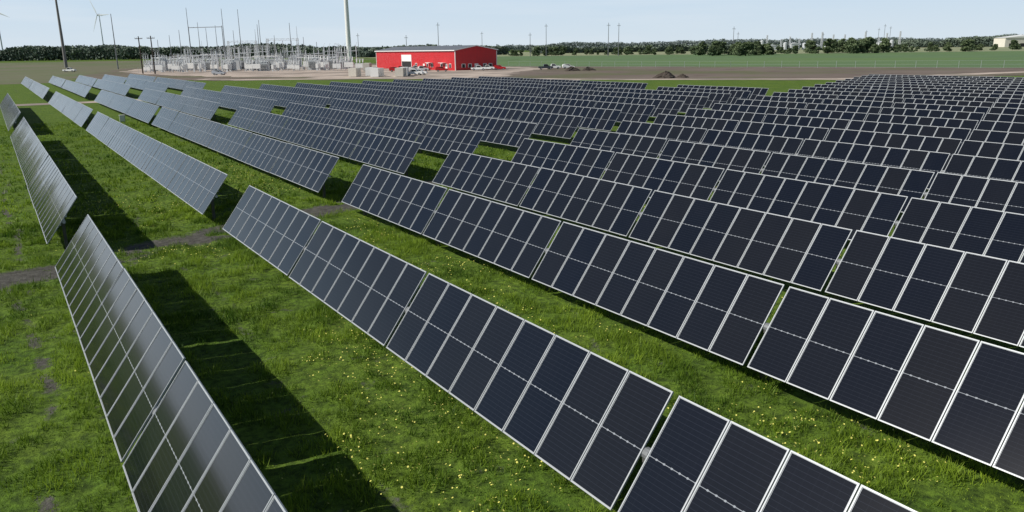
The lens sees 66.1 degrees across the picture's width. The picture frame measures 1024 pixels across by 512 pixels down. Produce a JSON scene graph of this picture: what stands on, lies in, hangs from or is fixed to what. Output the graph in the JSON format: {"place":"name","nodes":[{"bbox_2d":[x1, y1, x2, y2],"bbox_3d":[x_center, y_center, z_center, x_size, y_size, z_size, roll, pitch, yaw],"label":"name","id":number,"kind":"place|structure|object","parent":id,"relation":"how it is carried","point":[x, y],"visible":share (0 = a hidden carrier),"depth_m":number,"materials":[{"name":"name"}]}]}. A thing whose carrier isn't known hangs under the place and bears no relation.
{"place":"outdoors","nodes":[
{"label":"outdoors","id":0,"kind":"place"},
{"bbox_2d":[0,59,370,84],"bbox_3d":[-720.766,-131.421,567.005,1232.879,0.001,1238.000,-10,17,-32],"label":"fallow field","id":1,"kind":"structure","parent":0,"point":[38,72],"depth_m":440.10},
{"bbox_2d":[49,0,67,67],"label":"transmission pole","id":2,"kind":"object","parent":1,"relation":"on","point":[62,42],"visible":1,"depth_m":473.88,"materials":[{"name":"metal"}]},
{"bbox_2d":[15,80,550,105],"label":"gravel road","id":3,"kind":"structure","parent":0,"point":[49,104],"depth_m":130.00,"materials":[{"name":"grey gravel"}]},
{"bbox_2d":[0,110,604,253],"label":"grass","id":4,"kind":"structure","parent":0,"point":[90,177],"depth_m":50.81,"materials":[{"name":"green plant"}]},
{"bbox_2d":[374,45,497,70],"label":"warehouse","id":5,"kind":"structure","parent":0,"point":[460,57],"depth_m":308.20,"materials":[{"name":"red paint"}]},
{"bbox_2d":[0,47,1023,511],"bbox_3d":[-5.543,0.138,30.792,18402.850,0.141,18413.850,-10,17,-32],"label":"ground","id":6,"kind":"structure","parent":0,"point":[252,433],"depth_m":19.95,"materials":[{"name":"green plant"}]},
{"bbox_2d":[0,93,20,130],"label":"solar tracker","id":7,"kind":"object","parent":6,"relation":"on","point":[10,110],"visible":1,"depth_m":92.65,"materials":[{"name":"glass"}]},
{"bbox_2d":[21,76,33,87],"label":"solar tracker","id":8,"kind":"object","parent":6,"relation":"on","point":[26,82],"visible":0.98,"depth_m":193.70,"materials":[{"name":"glass"}]},
{"bbox_2d":[29,81,49,101],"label":"solar tracker","id":9,"kind":"object","parent":6,"relation":"on","point":[38,89],"visible":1,"depth_m":151.25,"materials":[{"name":"glass"}]},
{"bbox_2d":[10,117,76,248],"bbox_3d":[-32.251,-6.506,52.810,1.375,2.331,51.638,-10,17,-32],"label":"solar tracker","id":10,"kind":"object","parent":6,"relation":"on","point":[53,196],"visible":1,"depth_m":40.85,"materials":[{"name":"metal"}]},
{"bbox_2d":[49,76,65,89],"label":"solar tracker","id":11,"kind":"object","parent":6,"relation":"on","point":[56,81],"visible":0.99,"depth_m":197.09,"materials":[{"name":"glass"}]},
{"bbox_2d":[48,92,92,126],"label":"solar tracker","id":12,"kind":"object","parent":6,"relation":"on","point":[76,112],"visible":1,"depth_m":96.68,"materials":[{"name":"glass"}]},
{"bbox_2d":[61,80,90,99],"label":"solar tracker","id":13,"kind":"object","parent":6,"relation":"on","point":[77,88],"visible":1,"depth_m":155.59,"materials":[{"name":"glass"}]},
{"bbox_2d":[75,75,96,88],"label":"solar tracker","id":14,"kind":"object","parent":6,"relation":"on","point":[86,80],"visible":0.98,"depth_m":200.37,"materials":[{"name":"glass"}]},
{"bbox_2d":[90,1,108,43],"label":"wind turbine","id":15,"kind":"object","parent":6,"relation":"on","point":[99,15],"visible":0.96,"depth_m":1672.65,"materials":[{"name":"grey paint"}]},
{"bbox_2d":[93,79,131,96],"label":"solar tracker","id":16,"kind":"object","parent":6,"relation":"on","point":[117,88],"visible":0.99,"depth_m":159.10,"materials":[{"name":"glass"}]},
{"bbox_2d":[102,74,126,83],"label":"solar tracker","id":17,"kind":"object","parent":6,"relation":"on","point":[119,79],"visible":0.74,"depth_m":203.77,"materials":[{"name":"glass"}]},
{"bbox_2d":[94,90,159,126],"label":"solar tracker","id":18,"kind":"object","parent":6,"relation":"on","point":[140,110],"visible":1,"depth_m":100.45,"materials":[{"name":"glass"}]},
{"bbox_2d":[126,74,155,81],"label":"solar tracker","id":19,"kind":"object","parent":6,"relation":"on","point":[143,77],"visible":0.67,"depth_m":207.82,"materials":[{"name":"glass"}]},
{"bbox_2d":[124,78,169,91],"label":"solar tracker","id":20,"kind":"object","parent":6,"relation":"on","point":[143,84],"visible":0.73,"depth_m":164.69,"materials":[{"name":"glass"}]},
{"bbox_2d":[86,112,227,219],"bbox_3d":[-28.040,-7.954,58.043,1.370,2.345,51.638,-10,17,-32],"label":"solar tracker","id":21,"kind":"object","parent":6,"relation":"on","point":[195,184],"visible":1,"depth_m":47.09,"materials":[{"name":"metal"}]},
{"bbox_2d":[55,214,287,511],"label":"solar tracker","id":22,"kind":"object","parent":6,"relation":"on","point":[189,453],"visible":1,"depth_m":14.89,"materials":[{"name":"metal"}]},
{"bbox_2d":[138,88,220,121],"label":"solar tracker","id":23,"kind":"object","parent":6,"relation":"on","point":[200,108],"visible":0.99,"depth_m":104.09,"materials":[{"name":"glass"}]},
{"bbox_2d":[154,77,205,90],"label":"solar tracker","id":24,"kind":"object","parent":6,"relation":"on","point":[178,84],"visible":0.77,"depth_m":167.07,"materials":[{"name":"glass"}]},
{"bbox_2d":[0,42,378,60],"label":"distant wood","id":25,"kind":"object","parent":6,"relation":"on","point":[49,53],"visible":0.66,"depth_m":1076.97,"materials":[{"name":"green plant"}]},
{"bbox_2d":[181,87,277,113],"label":"solar tracker","id":26,"kind":"object","parent":6,"relation":"on","point":[230,101],"visible":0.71,"depth_m":107.79,"materials":[{"name":"glass"}]},
{"bbox_2d":[152,107,338,197],"bbox_3d":[-23.968,-9.450,63.479,1.359,2.354,51.638,-10,17,-32],"label":"solar tracker","id":27,"kind":"object","parent":6,"relation":"on","point":[306,167],"visible":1,"depth_m":53.50,"materials":[{"name":"glass"}]},
{"bbox_2d":[221,85,329,109],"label":"solar tracker","id":28,"kind":"object","parent":6,"relation":"on","point":[284,99],"visible":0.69,"depth_m":110.34,"materials":[{"name":"glass"}]},
{"bbox_2d":[259,84,378,107],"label":"solar tracker","id":29,"kind":"object","parent":6,"relation":"on","point":[367,98],"visible":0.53,"depth_m":114.25,"materials":[{"name":"glass"}]},
{"bbox_2d":[228,107,421,176],"bbox_3d":[-17.711,-10.111,65.669,1.361,2.347,42.638,-10,17,-32],"label":"solar tracker","id":30,"kind":"object","parent":6,"relation":"on","point":[390,153],"visible":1,"depth_m":58.88,"materials":[{"name":"glass"}]},
{"bbox_2d":[120,65,546,77],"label":"gravel yard","id":31,"kind":"structure","parent":6,"relation":"on","point":[336,73],"depth_m":282.66,"materials":[{"name":"grey gravel"}]},
{"bbox_2d":[156,55,172,70],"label":"transformer","id":32,"kind":"object","parent":31,"relation":"on","point":[164,61],"visible":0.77,"depth_m":357.81,"materials":[{"name":"grey paint"}]},
{"bbox_2d":[179,59,187,71],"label":"circuit breaker","id":33,"kind":"object","parent":31,"relation":"on","point":[183,65],"visible":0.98,"depth_m":333.22,"materials":[{"name":"white paint"}]},
{"bbox_2d":[187,55,210,71],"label":"bus support","id":34,"kind":"object","parent":31,"relation":"on","point":[193,61],"visible":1,"depth_m":331.50,"materials":[{"name":"metal"}]},
{"bbox_2d":[203,57,216,69],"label":"transformer","id":35,"kind":"object","parent":31,"relation":"on","point":[208,63],"visible":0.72,"depth_m":364.31,"materials":[{"name":"grey paint"}]},
{"bbox_2d":[227,35,258,61],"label":"substation gantry","id":36,"kind":"object","parent":31,"relation":"on","point":[242,45],"visible":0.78,"depth_m":395.32,"materials":[{"name":"metal"}]},
{"bbox_2d":[138,64,362,72],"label":"wire fence","id":37,"kind":"object","parent":31,"relation":"on","point":[264,68],"visible":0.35,"depth_m":326.00,"materials":[{"name":"metal"}]},
{"bbox_2d":[251,58,260,70],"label":"circuit breaker","id":38,"kind":"object","parent":31,"relation":"on","point":[256,66],"visible":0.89,"depth_m":330.80,"materials":[{"name":"white paint"}]},
{"bbox_2d":[258,59,270,70],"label":"transformer","id":39,"kind":"object","parent":31,"relation":"on","point":[265,64],"visible":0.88,"depth_m":335.19,"materials":[{"name":"grey paint"}]},
{"bbox_2d":[266,28,300,66],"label":"substation gantry","id":40,"kind":"object","parent":31,"relation":"on","point":[282,42],"visible":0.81,"depth_m":395.00,"materials":[{"name":"metal"}]},
{"bbox_2d":[308,55,323,69],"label":"transformer","id":41,"kind":"object","parent":31,"relation":"on","point":[311,62],"visible":0.7,"depth_m":338.42,"materials":[{"name":"grey paint"}]},
{"bbox_2d":[326,56,339,68],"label":"transformer","id":42,"kind":"object","parent":31,"relation":"on","point":[331,62],"visible":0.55,"depth_m":353.48,"materials":[{"name":"grey paint"}]},
{"bbox_2d":[344,57,353,67],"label":"circuit breaker","id":43,"kind":"object","parent":31,"relation":"on","point":[348,64],"visible":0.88,"depth_m":333.81,"materials":[{"name":"white paint"}]},
{"bbox_2d":[348,68,360,76],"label":"storage container","id":44,"kind":"object","parent":31,"relation":"on","point":[354,72],"visible":1,"depth_m":242.29,"materials":[{"name":"white metal"}]},
{"bbox_2d":[370,68,383,76],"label":"storage container","id":45,"kind":"object","parent":31,"relation":"on","point":[376,72],"visible":1,"depth_m":237.40,"materials":[{"name":"white metal"}]},
{"bbox_2d":[395,67,406,76],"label":"storage container","id":46,"kind":"object","parent":31,"relation":"on","point":[399,72],"visible":1,"depth_m":237.25,"materials":[{"name":"beige metal"}]},
{"bbox_2d":[344,0,351,61],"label":"wind turbine","id":47,"kind":"object","parent":6,"relation":"on","point":[347,28],"depth_m":518.57,"materials":[{"name":"white paint"}]},
{"bbox_2d":[295,83,424,105],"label":"solar tracker","id":48,"kind":"object","parent":6,"relation":"on","point":[389,97],"visible":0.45,"depth_m":114.21,"materials":[{"name":"glass"}]},
{"bbox_2d":[282,102,484,154],"bbox_3d":[-14.047,-11.759,71.716,1.371,2.348,42.638,-10,17,-32],"label":"solar tracker","id":49,"kind":"object","parent":6,"relation":"on","point":[439,139],"visible":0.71,"depth_m":64.83,"materials":[{"name":"glass"}]},
{"bbox_2d":[329,82,467,100],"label":"solar tracker","id":50,"kind":"object","parent":6,"relation":"on","point":[429,94],"visible":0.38,"depth_m":119.34,"materials":[{"name":"glass"}]},
{"bbox_2d":[329,99,536,146],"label":"solar tracker","id":51,"kind":"object","parent":6,"relation":"on","point":[507,132],"visible":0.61,"depth_m":69.90,"materials":[{"name":"glass"}]},
{"bbox_2d":[362,80,507,96],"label":"solar tracker","id":52,"kind":"object","parent":6,"relation":"on","point":[470,90],"visible":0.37,"depth_m":124.78,"materials":[{"name":"glass"}]},
{"bbox_2d":[393,79,546,97],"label":"solar tracker","id":53,"kind":"object","parent":6,"relation":"on","point":[527,91],"visible":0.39,"depth_m":123.79,"materials":[{"name":"glass"}]},
{"bbox_2d":[398,98,582,143],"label":"solar tracker","id":54,"kind":"object","parent":6,"relation":"on","point":[558,125],"visible":0.61,"depth_m":73.48,"materials":[{"name":"glass"}]},
{"bbox_2d":[422,78,581,92],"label":"solar tracker","id":55,"kind":"object","parent":6,"relation":"on","point":[558,88],"visible":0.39,"depth_m":129.03,"materials":[{"name":"glass"}]},
{"bbox_2d":[22,152,1001,511],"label":"yellow flowers","id":56,"kind":"object","parent":6,"relation":"on","point":[468,408],"visible":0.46,"depth_m":17.19,"materials":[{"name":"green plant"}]},
{"bbox_2d":[433,95,621,131],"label":"solar tracker","id":57,"kind":"object","parent":6,"relation":"on","point":[599,119],"visible":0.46,"depth_m":78.71,"materials":[{"name":"glass"}]},
{"bbox_2d":[451,77,615,90],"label":"solar tracker","id":58,"kind":"object","parent":6,"relation":"on","point":[587,86],"visible":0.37,"depth_m":134.54,"materials":[{"name":"glass"}]},
{"bbox_2d":[471,92,654,122],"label":"solar tracker","id":59,"kind":"object","parent":6,"relation":"on","point":[636,112],"visible":0.38,"depth_m":84.68,"materials":[{"name":"glass"}]},
{"bbox_2d":[478,76,647,91],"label":"solar tracker","id":60,"kind":"object","parent":6,"relation":"on","point":[627,85],"visible":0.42,"depth_m":134.92,"materials":[{"name":"glass"}]},
{"bbox_2d":[223,185,916,511],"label":"solar tracker","id":61,"kind":"object","parent":6,"relation":"on","point":[585,420],"visible":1,"depth_m":15.08,"materials":[{"name":"glass"}]},
{"bbox_2d":[539,92,683,116],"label":"solar tracker","id":62,"kind":"object","parent":6,"relation":"on","point":[671,107],"visible":0.43,"depth_m":88.24,"materials":[{"name":"glass"}]},
{"bbox_2d":[567,89,708,112],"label":"solar tracker","id":63,"kind":"object","parent":6,"relation":"on","point":[697,102],"visible":0.49,"depth_m":93.94,"materials":[{"name":"glass"}]},
{"bbox_2d":[592,87,730,108],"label":"solar tracker","id":64,"kind":"object","parent":6,"relation":"on","point":[714,98],"visible":0.38,"depth_m":99.40,"materials":[{"name":"glass"}]},
{"bbox_2d":[342,164,1023,479],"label":"solar tracker","id":65,"kind":"object","parent":6,"relation":"on","point":[813,343],"visible":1,"depth_m":18.84,"materials":[{"name":"glass"}]},
{"bbox_2d":[657,87,750,103],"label":"solar tracker","id":66,"kind":"object","parent":6,"relation":"on","point":[735,96],"visible":0.37,"depth_m":102.71,"materials":[{"name":"glass"}]},
{"bbox_2d":[677,85,768,99],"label":"solar tracker","id":67,"kind":"object","parent":6,"relation":"on","point":[754,93],"visible":0.4,"depth_m":108.12,"materials":[{"name":"glass"}]},
{"bbox_2d":[432,150,1023,347],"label":"solar tracker","id":68,"kind":"object","parent":6,"relation":"on","point":[907,277],"visible":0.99,"depth_m":25.82,"materials":[{"name":"glass"}]},
{"bbox_2d":[496,33,1022,50],"bbox_3d":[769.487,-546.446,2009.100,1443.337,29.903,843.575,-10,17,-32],"label":"distant wood","id":69,"kind":"object","parent":6,"relation":"on","point":[592,44],"visible":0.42,"depth_m":1952.02,"materials":[{"name":"green plant"}]},
{"bbox_2d":[511,138,1023,272],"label":"solar tracker","id":70,"kind":"object","parent":6,"relation":"on","point":[925,221],"visible":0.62,"depth_m":32.63,"materials":[{"name":"glass"}]},
{"bbox_2d":[570,128,1023,227],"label":"solar tracker","id":71,"kind":"object","parent":6,"relation":"on","point":[981,192],"visible":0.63,"depth_m":39.09,"materials":[{"name":"glass"}]},
{"bbox_2d":[616,120,1023,198],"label":"solar tracker","id":72,"kind":"object","parent":6,"relation":"on","point":[985,167],"visible":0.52,"depth_m":45.47,"materials":[{"name":"glass"}]},
{"bbox_2d":[654,114,1023,170],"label":"solar tracker","id":73,"kind":"object","parent":6,"relation":"on","point":[970,147],"visible":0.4,"depth_m":51.70,"materials":[{"name":"glass"}]},
{"bbox_2d":[685,108,1023,158],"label":"solar tracker","id":74,"kind":"object","parent":6,"relation":"on","point":[963,134],"visible":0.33,"depth_m":58.05,"materials":[{"name":"glass"}]},
{"bbox_2d":[711,103,1023,143],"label":"solar tracker","id":75,"kind":"object","parent":6,"relation":"on","point":[969,124],"visible":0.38,"depth_m":63.96,"materials":[{"name":"glass"}]},
{"bbox_2d":[735,99,1023,128],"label":"solar tracker","id":76,"kind":"object","parent":6,"relation":"on","point":[934,113],"visible":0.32,"depth_m":69.98,"materials":[{"name":"glass"}]},
{"bbox_2d":[755,95,1023,119],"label":"solar tracker","id":77,"kind":"object","parent":6,"relation":"on","point":[1001,110],"visible":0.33,"depth_m":76.31,"materials":[{"name":"glass"}]},
{"bbox_2d":[772,92,1023,112],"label":"solar tracker","id":78,"kind":"object","parent":6,"relation":"on","point":[927,101],"visible":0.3,"depth_m":82.11,"materials":[{"name":"glass"}]},
{"bbox_2d":[787,89,1023,106],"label":"solar tracker","id":79,"kind":"object","parent":6,"relation":"on","point":[968,98],"visible":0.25,"depth_m":88.01,"materials":[{"name":"glass"}]},
{"bbox_2d":[801,87,1023,101],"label":"solar tracker","id":80,"kind":"object","parent":6,"relation":"on","point":[850,90],"visible":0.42,"depth_m":94.15,"materials":[{"name":"glass"}]},
{"bbox_2d":[814,84,1023,97],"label":"solar tracker","id":81,"kind":"object","parent":6,"relation":"on","point":[926,89],"visible":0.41,"depth_m":100.09,"materials":[{"name":"glass"}]},
{"bbox_2d":[826,82,1023,95],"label":"solar tracker","id":82,"kind":"object","parent":6,"relation":"on","point":[938,87],"visible":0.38,"depth_m":105.72,"materials":[{"name":"glass"}]},
{"bbox_2d":[836,80,1023,93],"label":"solar tracker","id":83,"kind":"object","parent":6,"relation":"on","point":[935,84],"visible":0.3,"depth_m":111.95,"materials":[{"name":"glass"}]},
{"bbox_2d":[845,79,1023,89],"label":"solar tracker","id":84,"kind":"object","parent":6,"relation":"on","point":[960,82],"visible":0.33,"depth_m":117.20,"materials":[{"name":"glass"}]},
{"bbox_2d":[853,77,1023,83],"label":"solar tracker","id":85,"kind":"object","parent":6,"relation":"on","point":[946,80],"visible":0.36,"depth_m":123.94,"materials":[{"name":"glass"}]},
{"bbox_2d":[861,75,1023,84],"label":"solar tracker","id":86,"kind":"object","parent":6,"relation":"on","point":[999,79],"visible":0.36,"depth_m":129.23,"materials":[{"name":"glass"}]},
{"bbox_2d":[869,74,1023,80],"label":"solar tracker","id":87,"kind":"object","parent":6,"relation":"on","point":[948,76],"visible":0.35,"depth_m":134.82,"materials":[{"name":"metal"}]},
{"bbox_2d":[0,0,1023,49],"label":"sky","id":88,"kind":"structure","parent":0,"point":[377,23],"materials":[{"name":"blue"}]},
{"bbox_2d":[73,63,1023,80],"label":"brown field","id":89,"kind":"structure","parent":0,"point":[632,72],"depth_m":237.50,"materials":[{"name":"brown soil"}]},
{"bbox_2d":[653,71,675,77],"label":"dirt mound","id":90,"kind":"object","parent":89,"relation":"on","point":[666,74],"visible":0.98,"depth_m":200.96,"materials":[{"name":"soil"}]},
{"bbox_2d":[541,60,1023,67],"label":"wire fence","id":91,"kind":"object","parent":89,"relation":"on","point":[799,64],"visible":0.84,"depth_m":275.55,"materials":[{"name":"metal"}]},
{"bbox_2d":[192,71,1023,79],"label":"gravel road","id":92,"kind":"structure","parent":0,"point":[632,79],"depth_m":199.16,"materials":[{"name":"beige gravel"}]},
{"bbox_2d":[346,47,1023,57],"bbox_3d":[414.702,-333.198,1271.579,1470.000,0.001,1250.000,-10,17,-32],"label":"pale meadow","id":93,"kind":"structure","parent":0,"point":[921,49],"depth_m":825.39,"materials":[{"name":"green plant"}]},
{"bbox_2d":[354,44,508,56],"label":"distant wood","id":94,"kind":"object","parent":93,"relation":"on","point":[503,50],"visible":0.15,"depth_m":928.74,"materials":[{"name":"green plant"}]},
{"bbox_2d":[528,42,788,53],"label":"distant wood","id":95,"kind":"object","parent":93,"relation":"on","point":[635,48],"visible":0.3,"depth_m":1160.03,"materials":[{"name":"green plant"}]},
{"bbox_2d":[803,40,815,52],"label":"tree","id":96,"kind":"object","parent":93,"relation":"on","point":[807,44],"visible":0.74,"depth_m":705.62,"materials":[{"name":"green plant"}]},
{"bbox_2d":[761,31,901,49],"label":"industrial plant","id":97,"kind":"object","parent":93,"relation":"on","point":[791,45],"visible":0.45,"depth_m":1187.22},
{"bbox_2d":[879,39,891,52],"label":"tree","id":98,"kind":"object","parent":93,"relation":"on","point":[883,45],"visible":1,"depth_m":676.04,"materials":[{"name":"green plant"}]},
{"bbox_2d":[874,35,1007,47],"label":"distant wood","id":99,"kind":"object","parent":93,"relation":"on","point":[987,41],"visible":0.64,"depth_m":1265.73,"materials":[{"name":"green plant"}]},
{"bbox_2d":[960,40,971,51],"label":"tree","id":100,"kind":"object","parent":93,"relation":"on","point":[966,45],"visible":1,"depth_m":666.13,"materials":[{"name":"green plant"}]},
{"bbox_2d":[497,51,1023,67],"bbox_3d":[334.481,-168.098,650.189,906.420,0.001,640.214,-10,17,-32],"label":"crop field","id":101,"kind":"structure","parent":0,"point":[991,59],"depth_m":415.97,"materials":[{"name":"green plant"}]},
{"bbox_2d":[707,45,715,55],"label":"tree","id":102,"kind":"object","parent":101,"relation":"on","point":[712,50],"visible":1,"depth_m":602.14,"materials":[{"name":"green plant"}]},
{"bbox_2d":[734,42,752,55],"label":"tree","id":103,"kind":"object","parent":101,"relation":"on","point":[745,46],"visible":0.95,"depth_m":585.96,"materials":[{"name":"green plant"}]},
{"bbox_2d":[822,38,835,52],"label":"tree","id":104,"kind":"object","parent":101,"relation":"on","point":[828,44],"visible":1,"depth_m":663.75,"materials":[{"name":"green plant"}]},
{"bbox_2d":[844,37,859,52],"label":"tree","id":105,"kind":"object","parent":101,"relation":"on","point":[849,43],"visible":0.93,"depth_m":640.20,"materials":[{"name":"green plant"}]},
{"bbox_2d":[993,35,1023,46],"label":"distant warehouse","id":106,"kind":"structure","parent":0,"point":[1005,41],"depth_m":1129.18,"materials":[{"name":"beige paint"}]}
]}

